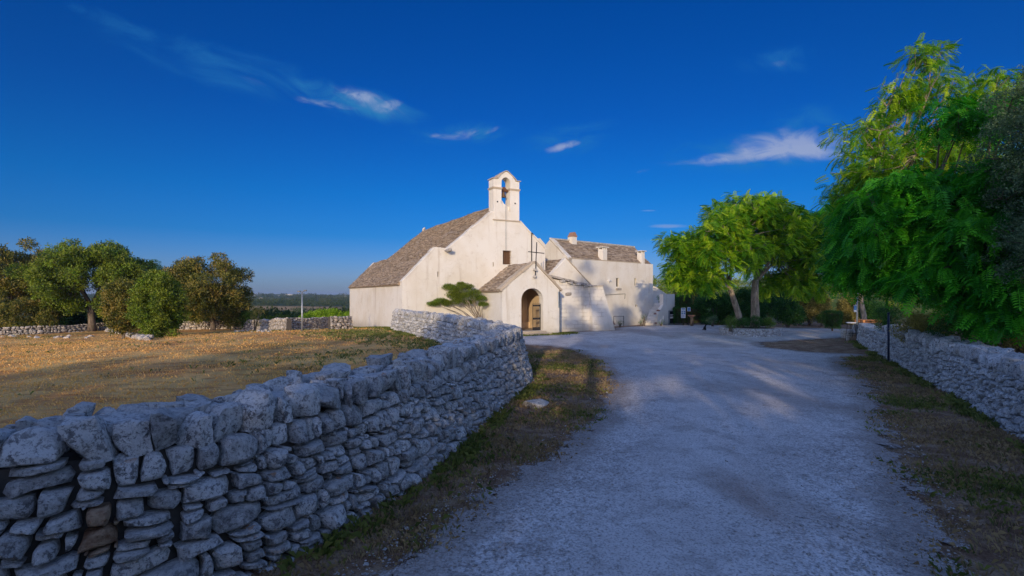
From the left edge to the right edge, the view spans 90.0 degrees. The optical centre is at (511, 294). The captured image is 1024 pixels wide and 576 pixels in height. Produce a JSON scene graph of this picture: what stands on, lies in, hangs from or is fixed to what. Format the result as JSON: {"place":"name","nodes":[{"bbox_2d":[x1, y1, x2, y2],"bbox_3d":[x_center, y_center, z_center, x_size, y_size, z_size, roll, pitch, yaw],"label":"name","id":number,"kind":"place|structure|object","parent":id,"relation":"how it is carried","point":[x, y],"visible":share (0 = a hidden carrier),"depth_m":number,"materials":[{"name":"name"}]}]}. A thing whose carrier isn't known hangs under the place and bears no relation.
{"place":"outdoors","nodes":[
{"label":"outdoors","id":0,"kind":"place"},
{"bbox_2d":[353,326,579,335],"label":"grass","id":1,"kind":"structure","parent":0,"point":[564,333],"depth_m":34.45,"materials":[{"name":"green plant"}]},
{"bbox_2d":[0,286,1023,575],"bbox_3d":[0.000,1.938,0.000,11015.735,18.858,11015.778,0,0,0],"label":"ground","id":2,"kind":"structure","parent":0,"point":[984,558],"depth_m":12.76,"materials":[{"name":"brown soil"}]},
{"bbox_2d":[0,295,65,329],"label":"laurel bush","id":3,"kind":"object","parent":2,"relation":"on","point":[10,309],"visible":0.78,"depth_m":40.37,"materials":[{"name":"green plant"}]},
{"bbox_2d":[0,236,73,316],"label":"holm oak","id":4,"kind":"object","parent":2,"relation":"on","point":[13,288],"visible":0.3,"depth_m":43.79,"materials":[{"name":"green plant"}]},
{"bbox_2d":[0,323,106,335],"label":"field wall","id":5,"kind":"structure","parent":2,"relation":"on","point":[21,330],"depth_m":40.43,"materials":[{"name":"stone"}]},
{"bbox_2d":[54,307,87,324],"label":"undergrowth bush","id":6,"kind":"object","parent":2,"relation":"on","point":[74,319],"visible":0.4,"depth_m":46.56,"materials":[{"name":"green plant"}]},
{"bbox_2d":[2,237,157,331],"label":"holm oak","id":7,"kind":"object","parent":2,"relation":"on","point":[55,270],"visible":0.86,"depth_m":41.10,"materials":[{"name":"green plant"}]},
{"bbox_2d":[87,303,109,327],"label":"undergrowth bush","id":8,"kind":"object","parent":2,"relation":"on","point":[99,320],"visible":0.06,"depth_m":46.09,"materials":[{"name":"green plant"}]},
{"bbox_2d":[95,276,139,338],"bbox_3d":[-25.433,0.910,33.500,2.861,4.279,2.727,0,0,0],"label":"column bush","id":9,"kind":"object","parent":2,"relation":"on","point":[115,295],"visible":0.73,"depth_m":32.77,"materials":[{"name":"green plant"}]},
{"bbox_2d":[105,328,153,340],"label":"field wall","id":10,"kind":"structure","parent":2,"relation":"on","point":[148,337],"depth_m":29.01,"materials":[{"name":"stone"}]},
{"bbox_2d":[0,329,271,337],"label":"rubble","id":11,"kind":"object","parent":2,"relation":"on","point":[68,336],"visible":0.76,"depth_m":36.24,"materials":[{"name":"stone"}]},
{"bbox_2d":[145,259,163,270],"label":"pine tree","id":12,"kind":"object","parent":2,"relation":"on","point":[159,267],"visible":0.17,"depth_m":56.08,"materials":[{"name":"green plant"}]},
{"bbox_2d":[123,268,190,337],"bbox_3d":[-21.686,0.591,31.556,3.762,4.564,3.296,0,0,0],"label":"column bush","id":13,"kind":"object","parent":2,"relation":"on","point":[160,293],"visible":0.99,"depth_m":30.77,"materials":[{"name":"green plant"}]},
{"bbox_2d":[19,292,349,325],"bbox_3d":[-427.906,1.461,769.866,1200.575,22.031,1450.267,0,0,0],"label":"valley woodland","id":14,"kind":"object","parent":2,"relation":"on","point":[309,300],"visible":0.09,"depth_m":458.70,"materials":[{"name":"green plant"}]},
{"bbox_2d":[179,321,230,329],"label":"field wall","id":15,"kind":"structure","parent":2,"relation":"on","point":[203,325],"depth_m":45.32,"materials":[{"name":"stone"}]},
{"bbox_2d":[161,252,255,330],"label":"holm oak","id":16,"kind":"object","parent":2,"relation":"on","point":[207,295],"visible":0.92,"depth_m":42.65,"materials":[{"name":"green plant"}]},
{"bbox_2d":[0,327,437,426],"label":"field stubble","id":17,"kind":"object","parent":2,"relation":"on","point":[89,359],"visible":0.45,"depth_m":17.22,"materials":[{"name":"beige plant"}]},
{"bbox_2d":[231,309,261,328],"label":"undergrowth bush","id":18,"kind":"object","parent":2,"relation":"on","point":[247,315],"visible":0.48,"depth_m":45.27,"materials":[{"name":"green plant"}]},
{"bbox_2d":[249,306,264,330],"bbox_3d":[-19.518,1.868,39.016,1.122,2.197,1.190,0,0,27],"label":"flowering shrub","id":19,"kind":"object","parent":2,"relation":"on","point":[256,321],"visible":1,"depth_m":38.98,"materials":[{"name":"green plant"}]},
{"bbox_2d":[231,317,291,330],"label":"field wall","id":20,"kind":"structure","parent":2,"relation":"on","point":[276,323],"depth_m":39.16,"materials":[{"name":"stone"}]},
{"bbox_2d":[0,309,533,575],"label":"dry stone wall","id":21,"kind":"structure","parent":2,"relation":"on","point":[254,476],"depth_m":4.53,"materials":[{"name":"grey stone"}]},
{"bbox_2d":[297,290,306,330],"bbox_3d":[-13.129,1.074,32.018,0.560,2.777,0.140,0,0,0],"label":"lamp post","id":22,"kind":"object","parent":2,"relation":"on","point":[301,308],"visible":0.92,"depth_m":31.99,"materials":[{"name":"metal"}]},
{"bbox_2d":[282,317,327,330],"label":"field wall","id":23,"kind":"structure","parent":2,"relation":"on","point":[314,323],"depth_m":36.63,"materials":[{"name":"stone"}]},
{"bbox_2d":[299,307,349,317],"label":"vine hedge","id":24,"kind":"object","parent":2,"relation":"on","point":[323,312],"visible":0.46,"depth_m":49.39,"materials":[{"name":"green plant"}]},
{"bbox_2d":[328,316,353,328],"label":"field wall","id":25,"kind":"structure","parent":2,"relation":"on","point":[339,322],"depth_m":34.76,"materials":[{"name":"stone"}]},
{"bbox_2d":[348,170,561,334],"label":"church","id":26,"kind":"structure","parent":2,"relation":"on","point":[494,252],"depth_m":36.00,"materials":[{"name":"paint"}]},
{"bbox_2d":[502,187,508,197],"bbox_3d":[-0.630,-7.445,37.162,0.800,0.790,0.410,0,0,-28],"label":"church bell","id":27,"kind":"object","parent":26,"relation":"hanging from","point":[504,189],"visible":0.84,"depth_m":37.09,"materials":[{"name":"brown metal"}]},
{"bbox_2d":[503,251,510,264],"bbox_3d":[-0.446,-2.701,37.096,0.735,1.047,0.190,0,0,-28],"label":"window","id":28,"kind":"structure","parent":26,"relation":"in","point":[506,254],"depth_m":37.13,"materials":[{"name":"brown wood"}]},
{"bbox_2d":[426,281,488,317],"bbox_3d":[-3.800,0.960,34.396,4.546,3.815,1.921,0,0,0],"label":"mastic tree","id":29,"kind":"object","parent":2,"relation":"on","point":[459,296],"visible":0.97,"depth_m":34.15,"materials":[{"name":"green plant"}]},
{"bbox_2d":[522,399,548,407],"bbox_3d":[0.517,2.349,11.028,0.600,0.164,0.446,0,0,0],"label":"stone slab","id":30,"kind":"object","parent":2,"relation":"on","point":[532,403],"depth_m":10.94,"materials":[{"name":"stone"}]},
{"bbox_2d":[545,258,614,331],"bbox_3d":[4.516,0.643,40.189,7.686,6.713,6.630,0,0,-28],"label":"church annex","id":31,"kind":"object","parent":2,"relation":"on","point":[584,306],"visible":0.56,"depth_m":37.90,"materials":[{"name":"paint"}]},
{"bbox_2d":[538,232,652,325],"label":"farmhouse","id":32,"kind":"object","parent":2,"relation":"on","point":[623,274],"visible":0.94,"depth_m":45.12,"materials":[{"name":"paint"}]},
{"bbox_2d":[260,275,940,319],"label":"hillside scrub","id":33,"kind":"object","parent":2,"relation":"on","point":[735,281],"visible":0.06,"depth_m":98.45,"materials":[{"name":"green plant"}]},
{"bbox_2d":[241,349,1023,575],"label":"verge grass","id":34,"kind":"structure","parent":2,"relation":"on","point":[986,452],"depth_m":7.72,"materials":[{"name":"brown plant"}]},
{"bbox_2d":[276,328,1023,575],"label":"wall foot grass","id":35,"kind":"structure","parent":2,"relation":"on","point":[333,541],"depth_m":7.58,"materials":[{"name":"green plant"}]},
{"bbox_2d":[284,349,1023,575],"bbox_3d":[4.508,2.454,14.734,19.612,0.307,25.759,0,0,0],"label":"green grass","id":36,"kind":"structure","parent":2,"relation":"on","point":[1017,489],"depth_m":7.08,"materials":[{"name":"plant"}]},
{"bbox_2d":[315,351,1003,575],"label":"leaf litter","id":37,"kind":"object","parent":2,"relation":"on","point":[571,467],"visible":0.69,"depth_m":7.31,"materials":[{"name":"brown plant"}]},
{"bbox_2d":[645,286,674,325],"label":"outside staircase","id":38,"kind":"structure","parent":2,"relation":"on","point":[665,305],"depth_m":47.03,"materials":[{"name":"paint"}]},
{"bbox_2d":[681,308,685,317],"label":"notice board","id":39,"kind":"object","parent":2,"relation":"on","point":[683,312],"visible":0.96,"depth_m":45.50,"materials":[{"name":"white paint"}]},
{"bbox_2d":[675,294,692,323],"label":"box hedge","id":40,"kind":"object","parent":2,"relation":"on","point":[681,302],"visible":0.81,"depth_m":47.58,"materials":[{"name":"green plant"}]},
{"bbox_2d":[673,290,697,308],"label":"garden bush","id":41,"kind":"object","parent":2,"relation":"on","point":[692,298],"visible":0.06,"depth_m":62.35,"materials":[{"name":"green plant"}]},
{"bbox_2d":[673,306,703,324],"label":"box hedge","id":42,"kind":"object","parent":2,"relation":"on","point":[677,318],"visible":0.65,"depth_m":47.08,"materials":[{"name":"green plant"}]},
{"bbox_2d":[705,315,717,325],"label":"garden bush","id":43,"kind":"object","parent":2,"relation":"on","point":[712,320],"visible":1,"depth_m":43.93,"materials":[{"name":"green plant"}]},
{"bbox_2d":[692,289,735,324],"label":"garden bush","id":44,"kind":"object","parent":2,"relation":"on","point":[722,305],"visible":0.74,"depth_m":46.21,"materials":[{"name":"green plant"}]},
{"bbox_2d":[731,286,770,325],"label":"garden bush","id":45,"kind":"object","parent":2,"relation":"on","point":[744,302],"visible":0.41,"depth_m":45.18,"materials":[{"name":"green plant"}]},
{"bbox_2d":[762,284,791,319],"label":"garden bush","id":46,"kind":"object","parent":2,"relation":"on","point":[771,300],"visible":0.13,"depth_m":48.68,"materials":[{"name":"green plant"}]},
{"bbox_2d":[769,297,807,327],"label":"garden bush","id":47,"kind":"object","parent":2,"relation":"on","point":[787,312],"visible":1,"depth_m":41.43,"materials":[{"name":"green plant"}]},
{"bbox_2d":[790,290,832,325],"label":"garden bush","id":48,"kind":"object","parent":2,"relation":"on","point":[812,307],"visible":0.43,"depth_m":44.87,"materials":[{"name":"green plant"}]},
{"bbox_2d":[814,312,825,326],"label":"garden bush","id":49,"kind":"object","parent":2,"relation":"on","point":[820,320],"visible":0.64,"depth_m":43.87,"materials":[{"name":"green plant"}]},
{"bbox_2d":[821,310,843,330],"bbox_3d":[23.451,1.965,37.466,1.217,1.793,1.318,0,0,0],"label":"topiary bush","id":50,"kind":"object","parent":2,"relation":"on","point":[832,319],"visible":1,"depth_m":37.09,"materials":[{"name":"green plant"}]},
{"bbox_2d":[805,193,866,322],"bbox_3d":[24.306,-2.926,36.279,8.633,10.663,7.616,0,0,0],"label":"ailanthus tree","id":51,"kind":"object","parent":2,"relation":"on","point":[861,307],"visible":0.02,"depth_m":35.06,"materials":[{"name":"green plant"}]},
{"bbox_2d":[834,296,860,324],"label":"garden bush","id":52,"kind":"object","parent":2,"relation":"on","point":[846,308],"visible":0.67,"depth_m":47.50,"materials":[{"name":"green plant"}]},
{"bbox_2d":[843,329,854,340],"bbox_3d":[19.596,2.370,29.517,0.824,0.809,0.703,0,0,0],"label":"boulder","id":53,"kind":"object","parent":2,"relation":"on","point":[848,336],"visible":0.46,"depth_m":29.36,"materials":[{"name":"stone"}]},
{"bbox_2d":[845,322,856,340],"bbox_3d":[19.198,2.077,28.989,0.500,1.071,0.500,0,0,0],"label":"bar stool","id":54,"kind":"object","parent":2,"relation":"on","point":[850,328],"visible":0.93,"depth_m":28.84,"materials":[{"name":"white paint"}]},
{"bbox_2d":[854,293,857,335],"bbox_3d":[19.237,0.311,28.989,0.702,5.000,0.160,0,0,0],"label":"lamp post","id":55,"kind":"object","parent":2,"relation":"on","point":[856,308],"visible":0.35,"depth_m":28.94,"materials":[{"name":"metal"}]},
{"bbox_2d":[856,323,885,355],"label":"dry stone wall","id":56,"kind":"structure","parent":2,"relation":"on","point":[869,336],"depth_m":23.30,"materials":[{"name":"stone"}]},
{"bbox_2d":[868,300,906,330],"bbox_3d":[16.039,1.049,21.847,1.441,1.635,1.709,0,0,0],"label":"bush","id":57,"kind":"object","parent":56,"relation":"on","point":[884,311],"visible":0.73,"depth_m":21.70,"materials":[{"name":"green plant"}]},
{"bbox_2d":[858,299,883,322],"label":"garden bush","id":58,"kind":"object","parent":2,"relation":"on","point":[868,305],"visible":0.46,"depth_m":41.66,"materials":[{"name":"green plant"}]},
{"bbox_2d":[887,312,889,361],"bbox_3d":[13.420,1.624,18.250,0.092,2.010,0.092,0,0,-23],"label":"metal post","id":59,"kind":"object","parent":2,"relation":"on","point":[888,337],"visible":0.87,"depth_m":18.22,"materials":[{"name":"metal"}]},
{"bbox_2d":[808,92,1023,352],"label":"ailanthus tree","id":60,"kind":"object","parent":2,"relation":"on","point":[906,237],"visible":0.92,"depth_m":13.78,"materials":[{"name":"green plant"}]},
{"bbox_2d":[809,32,1023,336],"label":"ailanthus tree","id":61,"kind":"object","parent":2,"relation":"on","point":[886,159],"visible":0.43,"depth_m":19.88,"materials":[{"name":"green plant"}]},
{"bbox_2d":[888,310,973,342],"bbox_3d":[14.009,1.162,17.478,2.182,1.427,2.992,0,0,13],"label":"bush","id":62,"kind":"object","parent":2,"relation":"on","point":[916,321],"visible":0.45,"depth_m":16.93,"materials":[{"name":"green plant"}]},
{"bbox_2d":[879,324,1023,442],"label":"dry stone wall","id":63,"kind":"structure","parent":2,"relation":"on","point":[988,380],"depth_m":11.37,"materials":[{"name":"stone"}]},
{"bbox_2d":[925,306,1015,351],"bbox_3d":[13.265,0.946,14.742,2.296,1.846,1.781,0,0,29],"label":"bush","id":64,"kind":"object","parent":2,"relation":"on","point":[943,327],"visible":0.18,"depth_m":14.86,"materials":[{"name":"green plant"}]},
{"bbox_2d":[955,64,1023,298],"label":"holm oak","id":65,"kind":"object","parent":2,"relation":"on","point":[1016,119],"visible":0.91,"depth_m":12.18,"materials":[{"name":"green plant"}]},
{"bbox_2d":[985,329,1023,353],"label":"bush","id":66,"kind":"object","parent":2,"relation":"on","point":[1016,346],"visible":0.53,"depth_m":12.53,"materials":[{"name":"green plant"}]},
{"bbox_2d":[0,0,1023,294],"label":"sky","id":67,"kind":"structure","parent":0,"point":[303,143],"materials":[{"name":"blue"}]},
{"bbox_2d":[333,323,980,575],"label":"road","id":68,"kind":"structure","parent":0,"point":[663,356],"depth_m":6.49,"materials":[{"name":"grey gravel"}]},
{"bbox_2d":[688,315,695,325],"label":"garden bowl","id":69,"kind":"object","parent":68,"relation":"on","point":[691,319],"visible":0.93,"depth_m":44.87,"materials":[{"name":"brown stone"}]},
{"bbox_2d":[719,326,782,336],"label":"stone wall","id":70,"kind":"structure","parent":68,"relation":"on","point":[761,331],"depth_m":32.41,"materials":[{"name":"stone"}]},
{"bbox_2d":[652,189,810,327],"bbox_3d":[14.098,-2.343,33.236,10.150,9.701,7.112,0,0,0],"label":"ailanthus tree","id":71,"kind":"object","parent":70,"relation":"in","point":[715,239],"visible":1,"depth_m":32.05,"materials":[{"name":"green plant"}]},
{"bbox_2d":[725,314,739,331],"bbox_3d":[14.068,1.786,32.843,1.166,1.138,0.975,0,0,-41],"label":"planter shrub","id":72,"kind":"object","parent":70,"relation":"in","point":[728,323],"visible":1,"depth_m":32.80,"materials":[{"name":"green plant"}]},
{"bbox_2d":[733,316,750,327],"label":"planter shrub","id":73,"kind":"object","parent":70,"relation":"in","point":[742,323],"visible":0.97,"depth_m":32.84,"materials":[{"name":"green plant"}]},
{"bbox_2d":[747,314,763,328],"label":"planter shrub","id":74,"kind":"object","parent":70,"relation":"in","point":[756,322],"visible":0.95,"depth_m":32.85,"materials":[{"name":"green plant"}]},
{"bbox_2d":[762,317,775,328],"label":"planter shrub","id":75,"kind":"object","parent":70,"relation":"in","point":[768,321],"visible":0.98,"depth_m":32.77,"materials":[{"name":"green plant"}]},
{"bbox_2d":[730,190,839,326],"bbox_3d":[19.088,-2.306,35.224,9.533,9.615,6.217,0,0,-15],"label":"ailanthus tree","id":76,"kind":"object","parent":70,"relation":"in","point":[798,260],"visible":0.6,"depth_m":34.06,"materials":[{"name":"green plant"}]},
{"bbox_2d":[854,319,880,322],"bbox_3d":[21.938,1.603,31.500,1.240,0.155,0.800,0,0,0],"label":"wooden pallet","id":77,"kind":"object","parent":68,"relation":"on","point":[864,320],"visible":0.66,"depth_m":31.45,"materials":[{"name":"brown wood"}]}
]}

